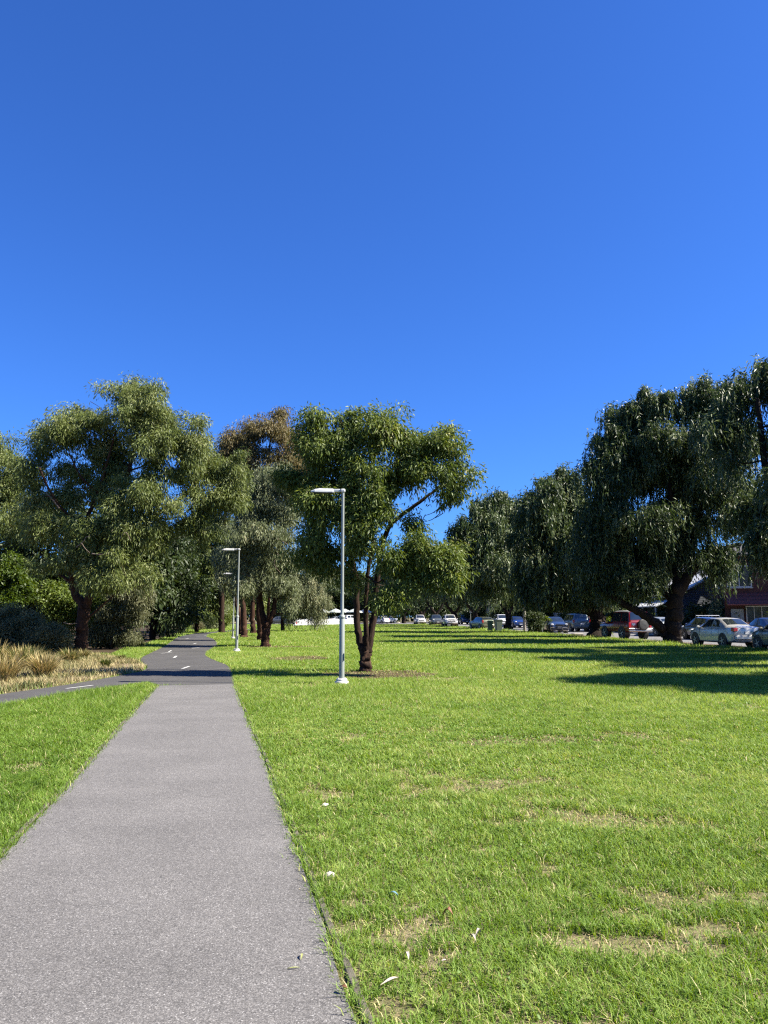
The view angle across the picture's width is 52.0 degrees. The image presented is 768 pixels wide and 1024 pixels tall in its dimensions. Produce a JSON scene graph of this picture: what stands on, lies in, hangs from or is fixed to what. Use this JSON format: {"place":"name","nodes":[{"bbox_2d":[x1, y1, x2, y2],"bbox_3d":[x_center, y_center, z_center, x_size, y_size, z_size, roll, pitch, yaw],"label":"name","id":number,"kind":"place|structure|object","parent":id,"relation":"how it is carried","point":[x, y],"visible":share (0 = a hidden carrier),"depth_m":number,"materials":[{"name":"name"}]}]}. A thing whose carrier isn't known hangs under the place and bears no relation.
{"place":"outdoors","nodes":[
{"label":"outdoors","id":0,"kind":"place"},
{"bbox_2d":[0,649,146,693],"bbox_3d":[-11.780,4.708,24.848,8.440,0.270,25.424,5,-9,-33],"label":"dry grass","id":1,"kind":"structure","parent":0,"point":[91,669],"depth_m":20.96,"materials":[{"name":"beige plant"}]},
{"bbox_2d":[0,641,25,659],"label":"grass tussock","id":2,"kind":"object","parent":1,"relation":"on","point":[2,650],"depth_m":24.37,"materials":[{"name":"beige plant"}]},
{"bbox_2d":[0,651,34,681],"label":"grass tussock","id":3,"kind":"object","parent":1,"relation":"on","point":[10,670],"depth_m":18.46,"materials":[{"name":"beige plant"}]},
{"bbox_2d":[0,643,50,670],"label":"grass tussock","id":4,"kind":"object","parent":1,"relation":"on","point":[25,654],"depth_m":21.84,"materials":[{"name":"beige plant"}]},
{"bbox_2d":[0,600,52,652],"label":"shrub","id":5,"kind":"object","parent":1,"relation":"on","point":[15,624],"visible":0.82,"depth_m":31.34,"materials":[{"name":"green plant"}]},
{"bbox_2d":[16,644,46,658],"bbox_3d":[-11.336,4.543,25.331,1.592,0.717,1.456,0,-8,0],"label":"grass tussock","id":6,"kind":"object","parent":1,"relation":"on","point":[42,651],"depth_m":25.25,"materials":[{"name":"beige plant"}]},
{"bbox_2d":[25,650,67,676],"bbox_3d":[-8.791,3.888,20.313,1.423,0.699,1.501,-5,-9,33],"label":"grass tussock","id":7,"kind":"object","parent":1,"relation":"on","point":[44,665],"depth_m":20.14,"materials":[{"name":"beige plant"}]},
{"bbox_2d":[20,616,77,653],"bbox_3d":[-13.177,4.892,30.970,2.424,1.594,1.731,0,-8,0],"label":"shrub","id":8,"kind":"object","parent":1,"relation":"on","point":[51,636],"visible":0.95,"depth_m":30.72,"materials":[{"name":"green plant"}]},
{"bbox_2d":[56,648,82,662],"bbox_3d":[-10.514,4.770,26.419,1.173,0.552,1.210,-2,-8,17],"label":"grass tussock","id":9,"kind":"object","parent":1,"relation":"on","point":[72,656],"depth_m":26.17,"materials":[{"name":"beige plant"}]},
{"bbox_2d":[76,649,93,656],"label":"grass tussock","id":10,"kind":"object","parent":1,"relation":"on","point":[85,653],"depth_m":28.22,"materials":[{"name":"beige plant"}]},
{"bbox_2d":[98,658,116,666],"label":"grass tussock","id":11,"kind":"object","parent":1,"relation":"on","point":[107,662],"depth_m":24.09,"materials":[{"name":"green plant"}]},
{"bbox_2d":[5,370,255,652],"bbox_3d":[-10.331,-0.137,32.083,9.930,12.238,5.144,0,-8,0],"label":"gum tree","id":12,"kind":"object","parent":1,"relation":"on","point":[159,439],"visible":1,"depth_m":31.64,"materials":[{"name":"green plant"}]},
{"bbox_2d":[2,625,178,653],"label":"leafy ground","id":13,"kind":"structure","parent":0,"point":[104,650],"depth_m":40.46,"materials":[{"name":"soil"}]},
{"bbox_2d":[0,548,40,610],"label":"tree","id":14,"kind":"object","parent":13,"relation":"on","point":[16,585],"visible":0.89,"depth_m":36.54,"materials":[{"name":"green plant"}]},
{"bbox_2d":[0,512,51,552],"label":"tree","id":15,"kind":"object","parent":13,"relation":"on","point":[10,548],"visible":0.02,"depth_m":54.49,"materials":[{"name":"green plant"}]},
{"bbox_2d":[0,427,52,543],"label":"gum tree","id":16,"kind":"object","parent":13,"relation":"on","point":[9,491],"visible":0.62,"depth_m":38.84,"materials":[{"name":"green plant"}]},
{"bbox_2d":[29,577,110,647],"bbox_3d":[-15.129,4.862,38.035,5.017,3.595,2.582,0,-8,0],"label":"shrub","id":17,"kind":"object","parent":13,"relation":"on","point":[56,601],"visible":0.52,"depth_m":37.69,"materials":[{"name":"green plant"}]},
{"bbox_2d":[0,488,147,642],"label":"tree","id":18,"kind":"object","parent":13,"relation":"on","point":[23,551],"visible":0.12,"depth_m":43.53,"materials":[{"name":"green plant"}]},
{"bbox_2d":[98,640,125,648],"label":"shrub","id":19,"kind":"object","parent":13,"relation":"on","point":[107,646],"visible":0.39,"depth_m":37.26,"materials":[{"name":"green plant"}]},
{"bbox_2d":[87,570,157,648],"bbox_3d":[-12.622,4.561,37.292,4.018,3.913,2.708,0,-8,0],"label":"shrub","id":20,"kind":"object","parent":13,"relation":"on","point":[125,614],"visible":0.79,"depth_m":36.84,"materials":[{"name":"green plant"}]},
{"bbox_2d":[80,502,187,632],"bbox_3d":[-15.161,3.254,46.260,7.370,8.796,6.385,0,-8,0],"label":"tree","id":21,"kind":"object","parent":13,"relation":"on","point":[168,576],"visible":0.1,"depth_m":45.70,"materials":[{"name":"green plant"}]},
{"bbox_2d":[140,526,218,639],"bbox_3d":[-14.470,4.541,52.718,7.244,8.081,5.794,-2,-8,17],"label":"tree","id":22,"kind":"object","parent":13,"relation":"on","point":[166,620],"visible":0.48,"depth_m":51.80,"materials":[{"name":"green plant"}]},
{"bbox_2d":[167,569,208,631],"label":"tree","id":23,"kind":"object","parent":13,"relation":"on","point":[201,620],"visible":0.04,"depth_m":72.18,"materials":[{"name":"green plant"}]},
{"bbox_2d":[0,629,247,702],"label":"shared path","id":24,"kind":"structure","parent":0,"point":[164,666],"depth_m":22.12,"materials":[{"name":"grey asphalt"}]},
{"bbox_2d":[0,618,767,1023],"bbox_3d":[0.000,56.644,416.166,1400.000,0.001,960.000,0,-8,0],"label":"ground","id":25,"kind":"structure","parent":0,"point":[430,960],"depth_m":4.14,"materials":[{"name":"plant"}]},
{"bbox_2d":[1,685,157,854],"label":"timber edging","id":26,"kind":"object","parent":25,"relation":"on","point":[44,807],"visible":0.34,"depth_m":6.76,"materials":[{"name":"brown wood"}]},
{"bbox_2d":[122,631,146,645],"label":"shrub","id":27,"kind":"object","parent":25,"relation":"on","point":[142,643],"visible":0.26,"depth_m":40.14,"materials":[{"name":"green plant"}]},
{"bbox_2d":[0,684,356,1023],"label":"footpath","id":28,"kind":"structure","parent":25,"relation":"on","point":[149,874],"depth_m":4.39,"materials":[{"name":"grey asphalt"}]},
{"bbox_2d":[187,515,234,631],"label":"tree","id":29,"kind":"object","parent":25,"relation":"on","point":[208,570],"visible":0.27,"depth_m":73.84,"materials":[{"name":"green plant"}]},
{"bbox_2d":[201,590,231,628],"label":"bush","id":30,"kind":"object","parent":25,"relation":"on","point":[211,625],"visible":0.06,"depth_m":91.57,"materials":[{"name":"green plant"}]},
{"bbox_2d":[197,432,238,632],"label":"gum tree","id":31,"kind":"object","parent":25,"relation":"on","point":[221,624],"visible":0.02,"depth_m":73.33,"materials":[{"name":"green plant"}]},
{"bbox_2d":[205,545,241,634],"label":"gum tree","id":32,"kind":"object","parent":25,"relation":"on","point":[219,569],"visible":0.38,"depth_m":65.00,"materials":[{"name":"green plant"}]},
{"bbox_2d":[224,573,234,637],"bbox_3d":[-10.713,6.514,54.539,0.920,4.597,0.330,0,-8,0],"label":"street lamp","id":33,"kind":"object","parent":25,"relation":"on","point":[233,615],"visible":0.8,"depth_m":54.36,"materials":[{"name":"metal"}]},
{"bbox_2d":[224,601,235,627],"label":"bush","id":34,"kind":"object","parent":25,"relation":"on","point":[227,619],"visible":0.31,"depth_m":94.82,"materials":[{"name":"green plant"}]},
{"bbox_2d":[222,548,239,651],"bbox_3d":[-6.762,3.903,34.814,0.920,4.597,0.330,0,-8,0],"label":"street lamp","id":35,"kind":"object","parent":25,"relation":"on","point":[236,648],"visible":0.94,"depth_m":34.78,"materials":[{"name":"metal"}]},
{"bbox_2d":[226,591,267,620],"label":"garden tree","id":36,"kind":"object","parent":25,"relation":"on","point":[248,607],"visible":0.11,"depth_m":162.88,"materials":[{"name":"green plant"}]},
{"bbox_2d":[224,553,273,639],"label":"gum tree","id":37,"kind":"object","parent":25,"relation":"on","point":[259,631],"visible":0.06,"depth_m":50.21,"materials":[{"name":"green plant"}]},
{"bbox_2d":[249,597,255,632],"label":"gum tree","id":38,"kind":"object","parent":25,"relation":"on","point":[251,619],"depth_m":69.96,"materials":[{"name":"brown plant"}]},
{"bbox_2d":[215,405,305,628],"bbox_3d":[-9.511,0.369,62.626,8.680,18.772,5.612,0,-8,0],"label":"gum tree","id":39,"kind":"object","parent":25,"relation":"on","point":[251,433],"visible":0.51,"depth_m":62.51,"materials":[{"name":"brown plant"}]},
{"bbox_2d":[62,592,465,621],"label":"wood","id":40,"kind":"object","parent":25,"relation":"on","point":[412,620],"depth_m":222.06,"materials":[{"name":"green plant"}]},
{"bbox_2d":[224,456,307,646],"bbox_3d":[-6.082,2.060,40.749,4.780,10.046,5.208,0,-8,0],"label":"gum tree","id":41,"kind":"object","parent":25,"relation":"on","point":[256,542],"visible":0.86,"depth_m":40.23,"materials":[{"name":"green plant"}]},
{"bbox_2d":[270,656,325,660],"bbox_3d":[-3.115,5.408,29.079,2.288,0.001,3.658,0,-8,0],"label":"mulch patch","id":42,"kind":"object","parent":25,"relation":"on","point":[300,658],"visible":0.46,"depth_m":28.98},
{"bbox_2d":[236,688,374,1023],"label":"timber edging","id":43,"kind":"object","parent":25,"relation":"on","point":[350,972],"visible":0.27,"depth_m":3.82,"materials":[{"name":"brown wood"}]},
{"bbox_2d":[276,568,335,630],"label":"weeping tree","id":44,"kind":"object","parent":25,"relation":"on","point":[312,604],"visible":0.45,"depth_m":80.33,"materials":[{"name":"green plant"}]},
{"bbox_2d":[295,618,352,625],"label":"picket fence","id":45,"kind":"object","parent":25,"relation":"on","point":[333,621],"visible":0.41,"depth_m":139.56,"materials":[{"name":"white paint"}]},
{"bbox_2d":[311,488,347,684],"bbox_3d":[-1.268,1.728,18.377,0.920,4.597,0.330,0,-8,0],"label":"street lamp","id":46,"kind":"object","parent":25,"relation":"on","point":[341,678],"visible":0.98,"depth_m":18.30,"materials":[{"name":"metal"}]},
{"bbox_2d":[247,622,413,623],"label":"car park","id":47,"kind":"structure","parent":25,"relation":"on","point":[361,623],"depth_m":166.98,"materials":[{"name":"grey asphalt"}]},
{"bbox_2d":[249,593,305,618],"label":"garden tree","id":48,"kind":"object","parent":47,"relation":"on","point":[278,607],"visible":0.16,"depth_m":167.41,"materials":[{"name":"green plant"}]},
{"bbox_2d":[318,578,347,617],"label":"garden tree","id":49,"kind":"object","parent":47,"relation":"on","point":[332,591],"visible":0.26,"depth_m":182.66,"materials":[{"name":"green plant"}]},
{"bbox_2d":[332,563,371,619],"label":"garden tree","id":50,"kind":"object","parent":47,"relation":"on","point":[349,604],"visible":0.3,"depth_m":186.20,"materials":[{"name":"green plant"}]},
{"bbox_2d":[376,616,389,623],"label":"parked car","id":51,"kind":"object","parent":47,"relation":"on","point":[382,620],"visible":0.66,"depth_m":165.15,"materials":[{"name":"paint"}]},
{"bbox_2d":[267,398,488,671],"bbox_3d":[-0.178,0.735,21.485,6.174,7.772,3.158,0,-8,0],"label":"gum tree","id":52,"kind":"object","parent":25,"relation":"on","point":[417,561],"visible":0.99,"depth_m":21.05,"materials":[{"name":"green plant"}]},
{"bbox_2d":[323,670,434,678],"bbox_3d":[-0.198,4.344,21.041,3.341,0.001,3.158,0,-8,0],"label":"mulch patch","id":53,"kind":"object","parent":25,"relation":"on","point":[396,674],"visible":0.42,"depth_m":21.04,"materials":[{"name":"brown soil"}]},
{"bbox_2d":[359,567,400,621],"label":"garden tree","id":54,"kind":"object","parent":25,"relation":"on","point":[364,573],"visible":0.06,"depth_m":193.20,"materials":[{"name":"green plant"}]},
{"bbox_2d":[361,571,404,622],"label":"pepper tree","id":55,"kind":"object","parent":25,"relation":"on","point":[371,586],"visible":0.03,"depth_m":183.26,"materials":[{"name":"green plant"}]},
{"bbox_2d":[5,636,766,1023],"bbox_3d":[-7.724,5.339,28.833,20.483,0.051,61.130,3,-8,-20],"label":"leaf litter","id":56,"kind":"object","parent":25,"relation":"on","point":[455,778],"visible":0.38,"depth_m":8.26,"materials":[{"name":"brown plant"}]},
{"bbox_2d":[380,574,412,622],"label":"pepper tree","id":57,"kind":"object","parent":25,"relation":"on","point":[404,617],"visible":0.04,"depth_m":171.43,"materials":[{"name":"green plant"}]},
{"bbox_2d":[387,577,429,623],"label":"pepper tree","id":58,"kind":"object","parent":25,"relation":"on","point":[421,613],"visible":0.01,"depth_m":152.33,"materials":[{"name":"green plant"}]},
{"bbox_2d":[398,601,428,621],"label":"garden tree","id":59,"kind":"object","parent":25,"relation":"on","point":[416,613],"visible":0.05,"depth_m":197.24,"materials":[{"name":"green plant"}]},
{"bbox_2d":[414,615,425,623],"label":"parked car","id":60,"kind":"object","parent":25,"relation":"on","point":[419,619],"visible":0.89,"depth_m":143.39,"materials":[{"name":"paint"}]},
{"bbox_2d":[404,586,443,614],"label":"pepper tree","id":61,"kind":"object","parent":25,"relation":"on","point":[431,608],"visible":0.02,"depth_m":140.14,"materials":[{"name":"green plant"}]},
{"bbox_2d":[421,599,468,617],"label":"garden tree","id":62,"kind":"object","parent":25,"relation":"on","point":[444,611],"visible":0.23,"depth_m":186.43,"materials":[{"name":"green plant"}]},
{"bbox_2d":[420,542,473,625],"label":"pepper tree","id":63,"kind":"object","parent":25,"relation":"on","point":[457,605],"visible":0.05,"depth_m":121.03,"materials":[{"name":"green plant"}]},
{"bbox_2d":[441,615,457,625],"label":"parked car","id":64,"kind":"object","parent":25,"relation":"on","point":[449,619],"visible":0.91,"depth_m":115.38,"materials":[{"name":"paint"}]},
{"bbox_2d":[440,589,497,619],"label":"pepper tree","id":65,"kind":"object","parent":25,"relation":"on","point":[475,614],"visible":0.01,"depth_m":110.90,"materials":[{"name":"green plant"}]},
{"bbox_2d":[462,605,484,620],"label":"shrub","id":66,"kind":"object","parent":25,"relation":"on","point":[466,615],"visible":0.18,"depth_m":147.11,"materials":[{"name":"green plant"}]},
{"bbox_2d":[469,601,488,616],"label":"garden tree","id":67,"kind":"object","parent":25,"relation":"on","point":[481,610],"visible":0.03,"depth_m":146.08,"materials":[{"name":"green plant"}]},
{"bbox_2d":[487,620,492,630],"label":"wheelie bin","id":68,"kind":"object","parent":25,"relation":"on","point":[490,625],"visible":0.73,"depth_m":81.89,"materials":[{"name":"teal plastic"}]},
{"bbox_2d":[463,577,519,628],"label":"pepper tree","id":69,"kind":"object","parent":25,"relation":"on","point":[508,608],"visible":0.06,"depth_m":94.91,"materials":[{"name":"green plant"}]},
{"bbox_2d":[443,485,541,632],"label":"pepper tree","id":70,"kind":"object","parent":25,"relation":"on","point":[484,524],"visible":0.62,"depth_m":73.00,"materials":[{"name":"green plant"}]},
{"bbox_2d":[494,619,502,630],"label":"wheelie bin","id":71,"kind":"object","parent":25,"relation":"on","point":[498,624],"visible":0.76,"depth_m":79.16,"materials":[{"name":"plastic"}]},
{"bbox_2d":[483,604,514,618],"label":"shrub","id":72,"kind":"object","parent":25,"relation":"on","point":[496,611],"visible":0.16,"depth_m":131.70,"materials":[{"name":"green plant"}]},
{"bbox_2d":[511,609,527,617],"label":"shrub","id":73,"kind":"object","parent":25,"relation":"on","point":[519,613],"visible":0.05,"depth_m":118.05,"materials":[{"name":"green plant"}]},
{"bbox_2d":[280,697,767,1023],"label":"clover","id":74,"kind":"object","parent":25,"relation":"on","point":[531,831],"visible":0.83,"depth_m":8.77,"materials":[{"name":"green plant"}]},
{"bbox_2d":[550,624,568,634],"bbox_3d":[13.952,9.358,62.488,0.663,0.946,1.720,3,-8,-22],"label":"park bench","id":75,"kind":"object","parent":25,"relation":"on","point":[562,627],"visible":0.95,"depth_m":62.53,"materials":[{"name":"metal"}]},
{"bbox_2d":[558,610,589,619],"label":"garden tree","id":76,"kind":"object","parent":25,"relation":"on","point":[566,613],"visible":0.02,"depth_m":93.25,"materials":[{"name":"green plant"}]},
{"bbox_2d":[542,632,754,648],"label":"gravel verge","id":77,"kind":"structure","parent":25,"relation":"on","point":[683,642],"depth_m":44.89,"materials":[{"name":"beige gravel"}]},
{"bbox_2d":[429,615,441,624],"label":"parked car","id":78,"kind":"object","parent":77,"relation":"on","point":[434,619],"visible":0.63,"depth_m":130.67,"materials":[{"name":"paint"}]},
{"bbox_2d":[469,616,494,628],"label":"parked car","id":79,"kind":"object","parent":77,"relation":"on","point":[478,622],"visible":0.77,"depth_m":92.14,"materials":[{"name":"paint"}]},
{"bbox_2d":[524,611,545,631],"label":"shrub","id":80,"kind":"object","parent":77,"relation":"on","point":[534,623],"visible":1,"depth_m":71.48,"materials":[{"name":"green plant"}]},
{"bbox_2d":[500,461,644,636],"bbox_3d":[13.644,2.894,58.648,10.286,14.294,8.672,0,-8,0],"label":"pepper tree","id":81,"kind":"object","parent":77,"relation":"on","point":[543,516],"visible":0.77,"depth_m":57.47,"materials":[{"name":"green plant"}]},
{"bbox_2d":[599,610,652,638],"bbox_3d":[16.744,7.834,54.673,2.026,1.987,4.413,2,-8,-12],"label":"parked car","id":82,"kind":"object","parent":77,"relation":"on","point":[624,623],"visible":0.83,"depth_m":53.27,"materials":[{"name":"paint"}]},
{"bbox_2d":[689,617,758,646],"bbox_3d":[17.748,6.270,41.148,2.000,1.507,4.570,1,-8,-8],"label":"parked car","id":83,"kind":"object","parent":77,"relation":"on","point":[725,631],"visible":0.87,"depth_m":40.02,"materials":[{"name":"paint"}]},
{"bbox_2d":[750,624,767,648],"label":"parked car","id":84,"kind":"object","parent":77,"relation":"on","point":[760,637],"visible":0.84,"depth_m":35.62,"materials":[{"name":"paint"}]},
{"bbox_2d":[648,596,666,616],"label":"shrub","id":85,"kind":"object","parent":25,"relation":"on","point":[661,613],"visible":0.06,"depth_m":70.75,"materials":[{"name":"green plant"}]},
{"bbox_2d":[556,368,766,642],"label":"pepper tree","id":86,"kind":"object","parent":25,"relation":"on","point":[640,452],"visible":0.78,"depth_m":45.25,"materials":[{"name":"green plant"}]},
{"bbox_2d":[636,574,717,616],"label":"weatherboard house","id":87,"kind":"structure","parent":25,"relation":"on","point":[698,595],"depth_m":70.08,"materials":[{"name":"wood"}]},
{"bbox_2d":[681,598,716,625],"bbox_3d":[26.249,8.596,65.307,4.177,3.278,5.049,0,-8,0],"label":"shrub","id":88,"kind":"object","parent":25,"relation":"on","point":[693,612],"visible":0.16,"depth_m":64.67,"materials":[{"name":"green plant"}]},
{"bbox_2d":[683,353,767,588],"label":"pepper tree","id":89,"kind":"object","parent":25,"relation":"on","point":[721,437],"visible":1,"depth_m":34.59,"materials":[{"name":"green plant"}]},
{"bbox_2d":[707,585,747,617],"bbox_3d":[27.656,7.655,62.966,3.753,4.397,5.181,-4,-9,29],"label":"shrub","id":90,"kind":"object","parent":25,"relation":"on","point":[719,609],"visible":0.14,"depth_m":62.04,"materials":[{"name":"green plant"}]},
{"label":"mulch patch","id":91,"kind":"structure","parent":25,"relation":"on","visible":0},
{"bbox_2d":[211,518,247,636],"bbox_3d":[-10.596,4.679,58.456,4.530,9.468,3.155,0,-8,0],"label":"gum tree","id":92,"kind":"object","parent":91,"relation":"on","point":[244,632],"visible":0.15,"depth_m":58.10,"materials":[{"name":"green plant"}]},
{"bbox_2d":[0,0,767,617],"label":"sky","id":93,"kind":"structure","parent":0,"point":[506,221],"materials":[{"name":"blue"}]},
{"bbox_2d":[406,622,746,646],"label":"road","id":94,"kind":"structure","parent":0,"point":[635,636],"depth_m":60.18,"materials":[{"name":"grey asphalt"}]},
{"bbox_2d":[458,615,469,623],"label":"moving car","id":95,"kind":"object","parent":94,"relation":"on","point":[461,619],"visible":0.72,"depth_m":147.21,"materials":[{"name":"paint"}]},
{"bbox_2d":[493,614,505,625],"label":"parked car","id":96,"kind":"object","parent":94,"relation":"on","point":[500,616],"visible":0.28,"depth_m":114.34,"materials":[{"name":"paint"}]},
{"bbox_2d":[511,616,526,627],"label":"parked car","id":97,"kind":"object","parent":94,"relation":"on","point":[516,621],"visible":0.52,"depth_m":104.68,"materials":[{"name":"paint"}]},
{"bbox_2d":[542,617,567,632],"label":"parked car","id":98,"kind":"object","parent":94,"relation":"on","point":[555,621],"visible":0.56,"depth_m":72.91,"materials":[{"name":"paint"}]},
{"bbox_2d":[563,614,589,631],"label":"parked car","id":99,"kind":"object","parent":94,"relation":"on","point":[577,622],"visible":0.73,"depth_m":78.18,"materials":[{"name":"paint"}]},
{"bbox_2d":[649,617,664,635],"bbox_3d":[21.498,9.000,61.869,2.000,1.532,4.270,1,-8,-8],"label":"parked car","id":100,"kind":"object","parent":94,"relation":"on","point":[654,631],"visible":0.16,"depth_m":60.39,"materials":[{"name":"paint"}]},
{"bbox_2d":[682,615,719,638],"bbox_3d":[21.599,7.771,52.953,2.000,1.628,4.270,1,-8,-5],"label":"parked car","id":101,"kind":"object","parent":94,"relation":"on","point":[695,622],"visible":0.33,"depth_m":53.04,"materials":[{"name":"paint"}]},
{"bbox_2d":[749,617,767,627],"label":"parked car","id":102,"kind":"object","parent":94,"relation":"on","point":[762,622],"visible":0.11,"depth_m":45.88,"materials":[{"name":"paint"}]},
{"bbox_2d":[718,545,767,623],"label":"brick house","id":103,"kind":"structure","parent":0,"point":[754,599],"depth_m":60.56,"materials":[{"name":"red brick"}]},
{"bbox_2d":[731,609,743,620],"bbox_3d":[27.279,8.533,60.657,0.900,2.100,0.060,-3,-8,20],"label":"door","id":104,"kind":"structure","parent":103,"relation":"in","point":[733,611],"depth_m":60.71,"materials":[{"name":"paint"}]},
{"bbox_2d":[727,565,752,587],"bbox_3d":[27.502,5.033,61.006,1.900,1.750,0.200,-3,-8,20],"label":"window","id":105,"kind":"structure","parent":103,"relation":"in","point":[740,585],"depth_m":60.91,"materials":[{"name":"glass"}]},
{"bbox_2d":[746,606,767,623],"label":"window","id":106,"kind":"structure","parent":103,"relation":"in","point":[752,612],"depth_m":60.33,"materials":[{"name":"glass"}]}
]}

